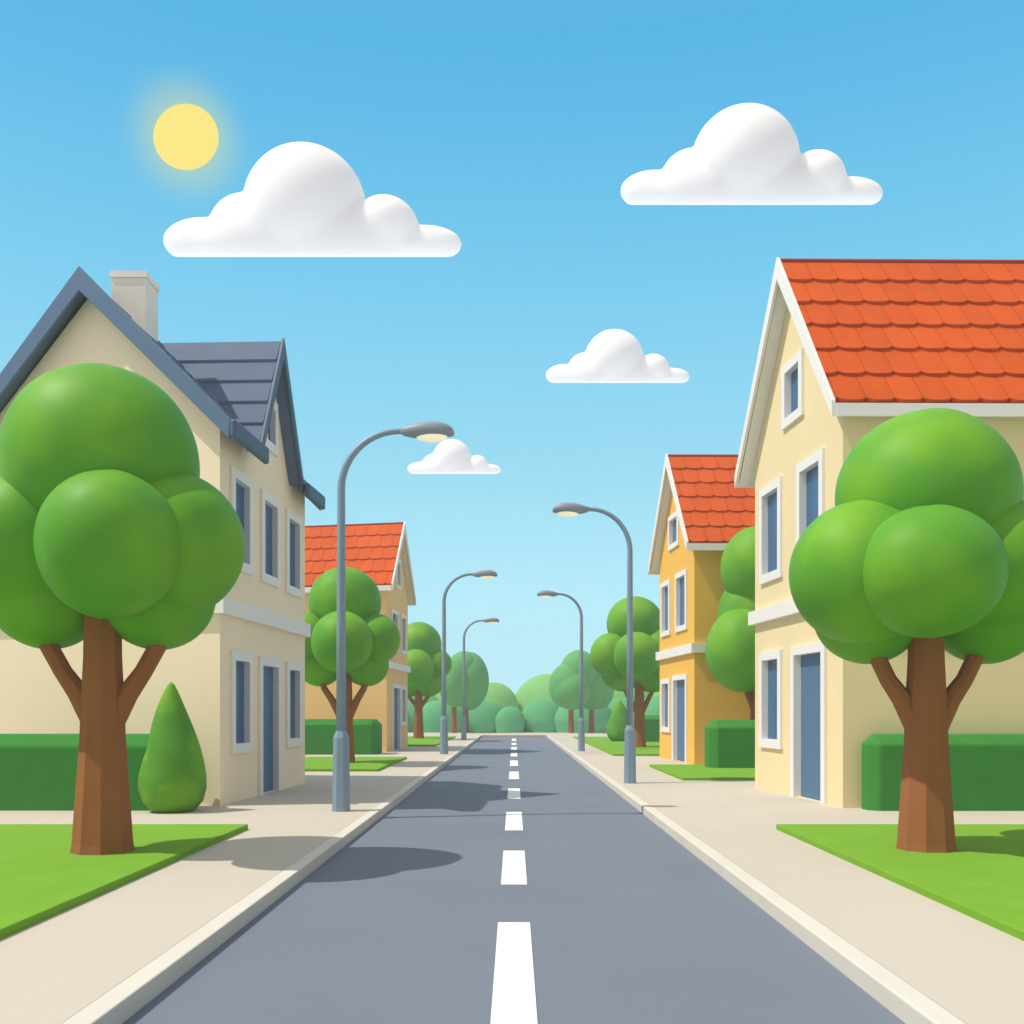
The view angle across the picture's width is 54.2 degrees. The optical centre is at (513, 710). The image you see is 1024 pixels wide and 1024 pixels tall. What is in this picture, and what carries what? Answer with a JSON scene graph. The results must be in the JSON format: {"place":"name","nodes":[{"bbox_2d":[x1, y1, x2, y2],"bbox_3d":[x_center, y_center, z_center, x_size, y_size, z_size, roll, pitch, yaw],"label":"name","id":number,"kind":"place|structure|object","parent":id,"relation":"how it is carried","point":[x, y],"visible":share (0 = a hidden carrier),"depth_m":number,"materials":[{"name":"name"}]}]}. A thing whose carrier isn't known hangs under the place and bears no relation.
{"place":"outdoors","nodes":[
{"label":"outdoors","id":0,"kind":"place"},
{"bbox_2d":[0,266,324,805],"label":"slate roof house","id":1,"kind":"structure","parent":0,"point":[233,672],"depth_m":17.98,"materials":[{"name":"beige paint"}]},
{"bbox_2d":[230,465,252,575],"bbox_3d":[-4.848,-3.330,17.666,0.145,1.740,1.146,0,0,3],"label":"window","id":2,"kind":"structure","parent":1,"relation":"in","point":[241,485],"depth_m":18.03,"materials":[{"name":"white glass"}]},
{"bbox_2d":[230,650,252,753],"bbox_3d":[-4.848,-0.155,17.666,0.145,1.790,1.135,0,0,3],"label":"window","id":3,"kind":"structure","parent":1,"relation":"in","point":[241,663],"depth_m":17.82,"materials":[{"name":"blue glass"}]},
{"bbox_2d":[258,656,280,795],"bbox_3d":[-4.761,0.275,19.314,0.164,2.610,1.377,0,0,3],"label":"door","id":4,"kind":"structure","parent":1,"relation":"in","point":[269,669],"depth_m":19.55,"materials":[{"name":"blue paint"}]},
{"bbox_2d":[260,488,279,587],"bbox_3d":[-4.750,-3.305,19.338,0.145,1.730,1.187,0,0,3],"label":"window","id":5,"kind":"structure","parent":1,"relation":"in","point":[269,505],"depth_m":19.52,"materials":[{"name":"white glass"}]},
{"bbox_2d":[265,402,277,456],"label":"window","id":6,"kind":"structure","parent":1,"relation":"in","point":[272,437],"depth_m":19.59,"materials":[{"name":"white glass"}]},
{"bbox_2d":[285,508,301,597],"bbox_3d":[-4.655,-3.280,20.955,0.145,1.720,1.163,0,0,3],"label":"window","id":7,"kind":"structure","parent":1,"relation":"in","point":[293,522],"depth_m":21.17,"materials":[{"name":"white glass"}]},
{"bbox_2d":[285,661,301,746],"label":"window","id":8,"kind":"structure","parent":1,"relation":"in","point":[293,670],"depth_m":21.19,"materials":[{"name":"white glass"}]},
{"bbox_2d":[153,104,218,169],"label":"sun disc","id":9,"kind":"object","parent":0,"point":[185,136],"visible":1,"depth_m":1487.38,"materials":[{"name":"yellow"}]},
{"bbox_2d":[0,735,478,1023],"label":"pavement","id":10,"kind":"structure","parent":0,"point":[61,967],"depth_m":8.71,"materials":[{"name":"beige concrete"}]},
{"bbox_2d":[0,734,149,810],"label":"hedge","id":11,"kind":"object","parent":10,"relation":"on","point":[38,772],"visible":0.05,"depth_m":15.85,"materials":[{"name":"green plant"}]},
{"bbox_2d":[0,824,247,939],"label":"lawn","id":12,"kind":"structure","parent":10,"relation":"on","point":[45,873],"depth_m":9.97,"materials":[{"name":"green plant"}]},
{"bbox_2d":[0,363,244,854],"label":"round tree","id":13,"kind":"object","parent":12,"relation":"on","point":[119,520],"visible":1,"depth_m":10.25,"materials":[{"name":"green plant"}]},
{"bbox_2d":[138,682,206,812],"bbox_3d":[-5.368,0.560,15.764,1.026,2.040,0.948,0,0,0],"label":"topiary bush","id":14,"kind":"object","parent":10,"relation":"on","point":[172,776],"visible":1,"depth_m":15.43,"materials":[{"name":"green plant"}]},
{"bbox_2d":[305,719,381,754],"bbox_3d":[-7.980,1.070,37.000,6.040,1.540,1.600,0,0,0],"label":"hedge","id":15,"kind":"object","parent":10,"relation":"on","point":[319,734],"visible":0.25,"depth_m":36.20,"materials":[{"name":"green plant"}]},
{"bbox_2d":[332,421,453,811],"bbox_3d":[-1.907,-1.492,15.800,1.924,6.145,0.320,0,0,0],"label":"street lamp","id":16,"kind":"object","parent":10,"relation":"on","point":[433,432],"visible":1,"depth_m":15.73,"materials":[{"name":"grey metal"}]},
{"bbox_2d":[408,736,455,746],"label":"lawn","id":17,"kind":"structure","parent":10,"relation":"on","point":[429,741],"depth_m":49.51,"materials":[{"name":"green plant"}]},
{"bbox_2d":[408,622,451,737],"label":"round tree","id":18,"kind":"object","parent":17,"relation":"on","point":[424,659],"visible":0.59,"depth_m":54.71,"materials":[{"name":"green plant"}]},
{"bbox_2d":[440,570,496,753],"bbox_3d":[-1.665,-1.800,36.700,2.116,6.760,0.352,0,0,0],"label":"street lamp","id":19,"kind":"object","parent":10,"relation":"on","point":[486,574],"visible":1,"depth_m":36.63,"materials":[{"name":"grey metal"}]},
{"bbox_2d":[461,618,498,739],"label":"street lamp","id":20,"kind":"object","parent":10,"relation":"on","point":[463,717],"visible":1,"depth_m":54.43,"materials":[{"name":"grey metal"}]},
{"bbox_2d":[163,142,460,256],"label":"cloud","id":21,"kind":"structure","parent":0,"point":[299,199],"depth_m":407.76,"materials":[{"name":"white"}]},
{"bbox_2d":[305,757,406,771],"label":"lawn","id":22,"kind":"structure","parent":0,"point":[360,764],"depth_m":28.76,"materials":[{"name":"green plant"}]},
{"bbox_2d":[305,567,399,762],"bbox_3d":[-5.009,-1.364,29.288,2.984,5.807,2.785,0,0,43],"label":"round tree","id":23,"kind":"object","parent":22,"relation":"on","point":[372,640],"visible":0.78,"depth_m":28.84,"materials":[{"name":"green plant"}]},
{"bbox_2d":[305,521,415,751],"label":"gable house","id":24,"kind":"structure","parent":0,"point":[378,554],"depth_m":40.00,"materials":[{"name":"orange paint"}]},
{"bbox_2d":[391,608,398,651],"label":"window","id":25,"kind":"structure","parent":24,"relation":"in","point":[394,614],"depth_m":40.63,"materials":[{"name":"white glass"}]},
{"bbox_2d":[392,684,400,750],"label":"door","id":26,"kind":"structure","parent":24,"relation":"in","point":[396,689],"depth_m":41.13,"materials":[{"name":"blue paint"}]},
{"bbox_2d":[396,560,400,589],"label":"window","id":27,"kind":"structure","parent":24,"relation":"in","point":[398,575],"depth_m":41.29,"materials":[{"name":"white glass"}]},
{"bbox_2d":[401,686,405,724],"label":"window","id":28,"kind":"structure","parent":24,"relation":"in","point":[403,688],"depth_m":42.44,"materials":[{"name":"white glass"}]},
{"bbox_2d":[400,614,406,654],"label":"window","id":29,"kind":"structure","parent":24,"relation":"in","point":[403,619],"depth_m":42.45,"materials":[{"name":"white glass"}]},
{"bbox_2d":[407,439,500,473],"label":"cloud","id":30,"kind":"structure","parent":0,"point":[451,456],"depth_m":970.98,"materials":[{"name":"white"}]},
{"bbox_2d":[411,732,533,732],"bbox_3d":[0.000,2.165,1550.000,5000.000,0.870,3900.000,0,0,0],"label":"ground","id":31,"kind":"structure","parent":0,"point":[492,732],"depth_m":80.47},
{"bbox_2d":[62,735,480,1023],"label":"kerb","id":32,"kind":"structure","parent":31,"relation":"on","point":[126,999],"depth_m":7.25,"materials":[{"name":"concrete"}]},
{"bbox_2d":[408,699,414,732],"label":"round bush","id":33,"kind":"object","parent":31,"relation":"on","point":[411,708],"visible":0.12,"depth_m":78.88,"materials":[{"name":"green plant"}]},
{"bbox_2d":[412,696,437,703],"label":"round bush","id":34,"kind":"object","parent":31,"relation":"on","point":[432,698],"visible":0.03,"depth_m":92.69,"materials":[{"name":"green plant"}]},
{"bbox_2d":[423,700,461,732],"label":"round bush","id":35,"kind":"object","parent":31,"relation":"on","point":[432,712],"visible":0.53,"depth_m":77.88,"materials":[{"name":"green plant"}]},
{"bbox_2d":[435,693,461,709],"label":"round bush","id":36,"kind":"object","parent":31,"relation":"on","point":[438,696],"visible":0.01,"depth_m":94.36,"materials":[{"name":"green plant"}]},
{"bbox_2d":[461,700,501,732],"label":"round bush","id":37,"kind":"object","parent":31,"relation":"on","point":[482,716],"visible":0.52,"depth_m":78.97,"materials":[{"name":"green plant"}]},
{"bbox_2d":[484,682,518,708],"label":"round bush","id":38,"kind":"object","parent":31,"relation":"on","point":[502,696],"visible":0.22,"depth_m":92.76,"materials":[{"name":"green plant"}]},
{"bbox_2d":[495,707,524,732],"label":"round bush","id":39,"kind":"object","parent":31,"relation":"on","point":[509,719],"visible":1,"depth_m":78.36,"materials":[{"name":"green plant"}]},
{"bbox_2d":[515,674,551,711],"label":"round bush","id":40,"kind":"object","parent":31,"relation":"on","point":[531,690],"visible":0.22,"depth_m":94.37,"materials":[{"name":"green plant"}]},
{"bbox_2d":[522,698,558,732],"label":"round bush","id":41,"kind":"object","parent":31,"relation":"on","point":[539,715],"visible":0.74,"depth_m":79.06,"materials":[{"name":"green plant"}]},
{"bbox_2d":[554,706,611,732],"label":"round bush","id":42,"kind":"object","parent":31,"relation":"on","point":[602,718],"visible":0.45,"depth_m":77.74,"materials":[{"name":"green plant"}]},
{"bbox_2d":[608,698,634,710],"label":"round bush","id":43,"kind":"object","parent":31,"relation":"on","point":[611,705],"visible":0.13,"depth_m":79.41,"materials":[{"name":"green plant"}]},
{"bbox_2d":[613,688,648,701],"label":"round bush","id":44,"kind":"object","parent":31,"relation":"on","point":[619,694],"visible":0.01,"depth_m":91.60,"materials":[{"name":"green plant"}]},
{"bbox_2d":[633,696,659,724],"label":"round bush","id":45,"kind":"object","parent":31,"relation":"on","point":[653,707],"visible":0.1,"depth_m":77.69,"materials":[{"name":"green plant"}]},
{"bbox_2d":[547,735,965,1023],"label":"kerb","id":46,"kind":"structure","parent":31,"relation":"on","point":[901,999],"depth_m":7.25,"materials":[{"name":"concrete"}]},
{"bbox_2d":[408,733,606,736],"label":"pavement end","id":47,"kind":"structure","parent":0,"point":[513,734],"depth_m":67.36,"materials":[{"name":"beige concrete"}]},
{"bbox_2d":[439,654,467,732],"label":"round tree","id":48,"kind":"object","parent":47,"relation":"on","point":[454,688],"visible":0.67,"depth_m":71.14,"materials":[{"name":"green plant"}]},
{"bbox_2d":[456,651,488,732],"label":"round tree","id":49,"kind":"object","parent":47,"relation":"on","point":[477,676],"visible":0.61,"depth_m":71.81,"materials":[{"name":"green plant"}]},
{"bbox_2d":[549,650,597,732],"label":"round tree","id":50,"kind":"object","parent":47,"relation":"on","point":[564,686],"visible":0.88,"depth_m":71.18,"materials":[{"name":"green plant"}]},
{"bbox_2d":[583,673,613,732],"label":"round tree","id":51,"kind":"object","parent":47,"relation":"on","point":[602,694],"visible":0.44,"depth_m":72.09,"materials":[{"name":"green plant"}]},
{"bbox_2d":[0,0,1023,693],"label":"sky","id":52,"kind":"structure","parent":0,"point":[516,129],"materials":[{"name":"blue"}]},
{"bbox_2d":[122,737,905,1023],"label":"road","id":53,"kind":"structure","parent":0,"point":[513,880],"depth_m":7.64,"materials":[{"name":"grey asphalt"}]},
{"bbox_2d":[546,329,689,382],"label":"cloud","id":54,"kind":"structure","parent":0,"point":[613,356],"depth_m":749.30,"materials":[{"name":"white"}]},
{"bbox_2d":[648,454,754,763],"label":"gable house","id":55,"kind":"structure","parent":0,"point":[705,513],"depth_m":30.43,"materials":[{"name":"yellow paint"}]},
{"bbox_2d":[660,678,670,732],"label":"window","id":56,"kind":"structure","parent":55,"relation":"in","point":[665,684],"depth_m":33.32,"materials":[{"name":"white glass"}]},
{"bbox_2d":[660,579,670,636],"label":"window","id":57,"kind":"structure","parent":55,"relation":"in","point":[665,587],"depth_m":33.32,"materials":[{"name":"white glass"}]},
{"bbox_2d":[668,511,678,550],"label":"window","id":58,"kind":"structure","parent":55,"relation":"in","point":[673,520],"depth_m":32.21,"materials":[{"name":"white glass"}]},
{"bbox_2d":[672,674,687,762],"bbox_3d":[5.214,0.225,31.156,0.170,2.710,1.820,0,0,-5],"label":"door","id":59,"kind":"structure","parent":55,"relation":"in","point":[679,682],"depth_m":31.48,"materials":[{"name":"blue paint"}]},
{"bbox_2d":[675,568,687,632],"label":"window","id":60,"kind":"structure","parent":55,"relation":"in","point":[681,578],"depth_m":31.19,"materials":[{"name":"white glass"}]},
{"bbox_2d":[649,764,754,780],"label":"lawn","id":61,"kind":"structure","parent":0,"point":[692,772],"depth_m":24.55,"materials":[{"name":"green plant"}]},
{"bbox_2d":[705,720,754,767],"bbox_3d":[8.100,1.005,27.000,5.800,1.530,1.000,0,0,0],"label":"hedge","id":62,"kind":"object","parent":61,"relation":"on","point":[729,743],"visible":0.24,"depth_m":26.50,"materials":[{"name":"green plant"}]},
{"bbox_2d":[705,526,754,719],"bbox_3d":[6.948,-1.831,28.234,3.433,6.742,2.426,0,0,-20],"label":"round tree","id":63,"kind":"object","parent":61,"relation":"on","point":[730,650],"visible":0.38,"depth_m":27.32,"materials":[{"name":"green plant"}]},
{"bbox_2d":[621,103,882,204],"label":"cloud","id":64,"kind":"structure","parent":0,"point":[745,154],"depth_m":506.76,"materials":[{"name":"white"}]},
{"bbox_2d":[549,735,1023,1023],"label":"pavement","id":65,"kind":"structure","parent":0,"point":[966,969],"depth_m":8.90,"materials":[{"name":"beige concrete"}]},
{"bbox_2d":[537,590,584,750],"bbox_3d":[1.845,-1.585,39.300,1.882,6.329,0.330,0,0,0],"label":"street lamp","id":66,"kind":"object","parent":65,"relation":"on","point":[545,594],"visible":1,"depth_m":39.23,"materials":[{"name":"grey metal"}]},
{"bbox_2d":[552,502,635,783],"bbox_3d":[1.758,-1.492,21.900,1.827,6.145,0.320,0,0,0],"label":"street lamp","id":67,"kind":"object","parent":65,"relation":"on","point":[566,509],"visible":1,"depth_m":21.84,"materials":[{"name":"grey metal"}]},
{"bbox_2d":[573,737,659,755],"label":"lawn","id":68,"kind":"structure","parent":65,"relation":"on","point":[609,746],"depth_m":41.92,"materials":[{"name":"green plant"}]},
{"bbox_2d":[606,699,626,740],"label":"topiary bush","id":69,"kind":"object","parent":68,"relation":"on","point":[616,726],"visible":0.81,"depth_m":50.05,"materials":[{"name":"green plant"}]},
{"bbox_2d":[590,596,659,746],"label":"round tree","id":70,"kind":"object","parent":68,"relation":"on","point":[608,654],"visible":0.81,"depth_m":41.34,"materials":[{"name":"green plant"}]},
{"bbox_2d":[645,715,659,741],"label":"hedge","id":71,"kind":"object","parent":68,"relation":"on","point":[652,728],"depth_m":49.00,"materials":[{"name":"green plant"}]},
{"bbox_2d":[735,257,1023,807],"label":"gable house","id":72,"kind":"structure","parent":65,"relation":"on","point":[852,353],"depth_m":17.54,"materials":[{"name":"beige paint"}]},
{"bbox_2d":[759,649,782,748],"bbox_3d":[5.096,-0.225,19.680,0.150,1.910,1.251,0,0,-5],"label":"window","id":73,"kind":"structure","parent":72,"relation":"in","point":[770,662],"depth_m":19.87,"materials":[{"name":"blue glass"}]},
{"bbox_2d":[759,476,782,584],"bbox_3d":[5.096,-3.520,19.680,0.150,1.920,1.251,0,0,-5],"label":"window","id":74,"kind":"structure","parent":72,"relation":"in","point":[771,495],"depth_m":19.87,"materials":[{"name":"blue glass"}]},
{"bbox_2d":[781,348,803,430],"bbox_3d":[5.196,-5.925,18.488,0.150,1.190,1.055,0,0,-5],"label":"window","id":75,"kind":"structure","parent":72,"relation":"in","point":[792,373],"depth_m":18.62,"materials":[{"name":"white glass"}]},
{"bbox_2d":[790,641,826,803],"bbox_3d":[5.269,0.195,17.734,0.170,2.770,1.626,0,0,-5],"label":"door","id":76,"kind":"structure","parent":72,"relation":"in","point":[808,662],"depth_m":17.96,"materials":[{"name":"blue paint"}]},
{"bbox_2d":[796,448,824,542],"bbox_3d":[5.268,-3.520,17.632,0.150,1.920,1.242,0,0,-5],"label":"window","id":77,"kind":"structure","parent":72,"relation":"in","point":[810,473],"depth_m":17.83,"materials":[{"name":"white glass"}]},
{"bbox_2d":[776,824,1023,940],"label":"lawn","id":78,"kind":"structure","parent":65,"relation":"on","point":[978,874],"depth_m":9.97,"materials":[{"name":"green plant"}]},
{"bbox_2d":[789,408,1023,852],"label":"round tree","id":79,"kind":"object","parent":78,"relation":"on","point":[912,541],"visible":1,"depth_m":10.37,"materials":[{"name":"green plant"}]},
{"bbox_2d":[862,734,1023,810],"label":"hedge","id":80,"kind":"object","parent":65,"relation":"on","point":[987,772],"visible":0.55,"depth_m":15.80,"materials":[{"name":"green plant"}]}
]}

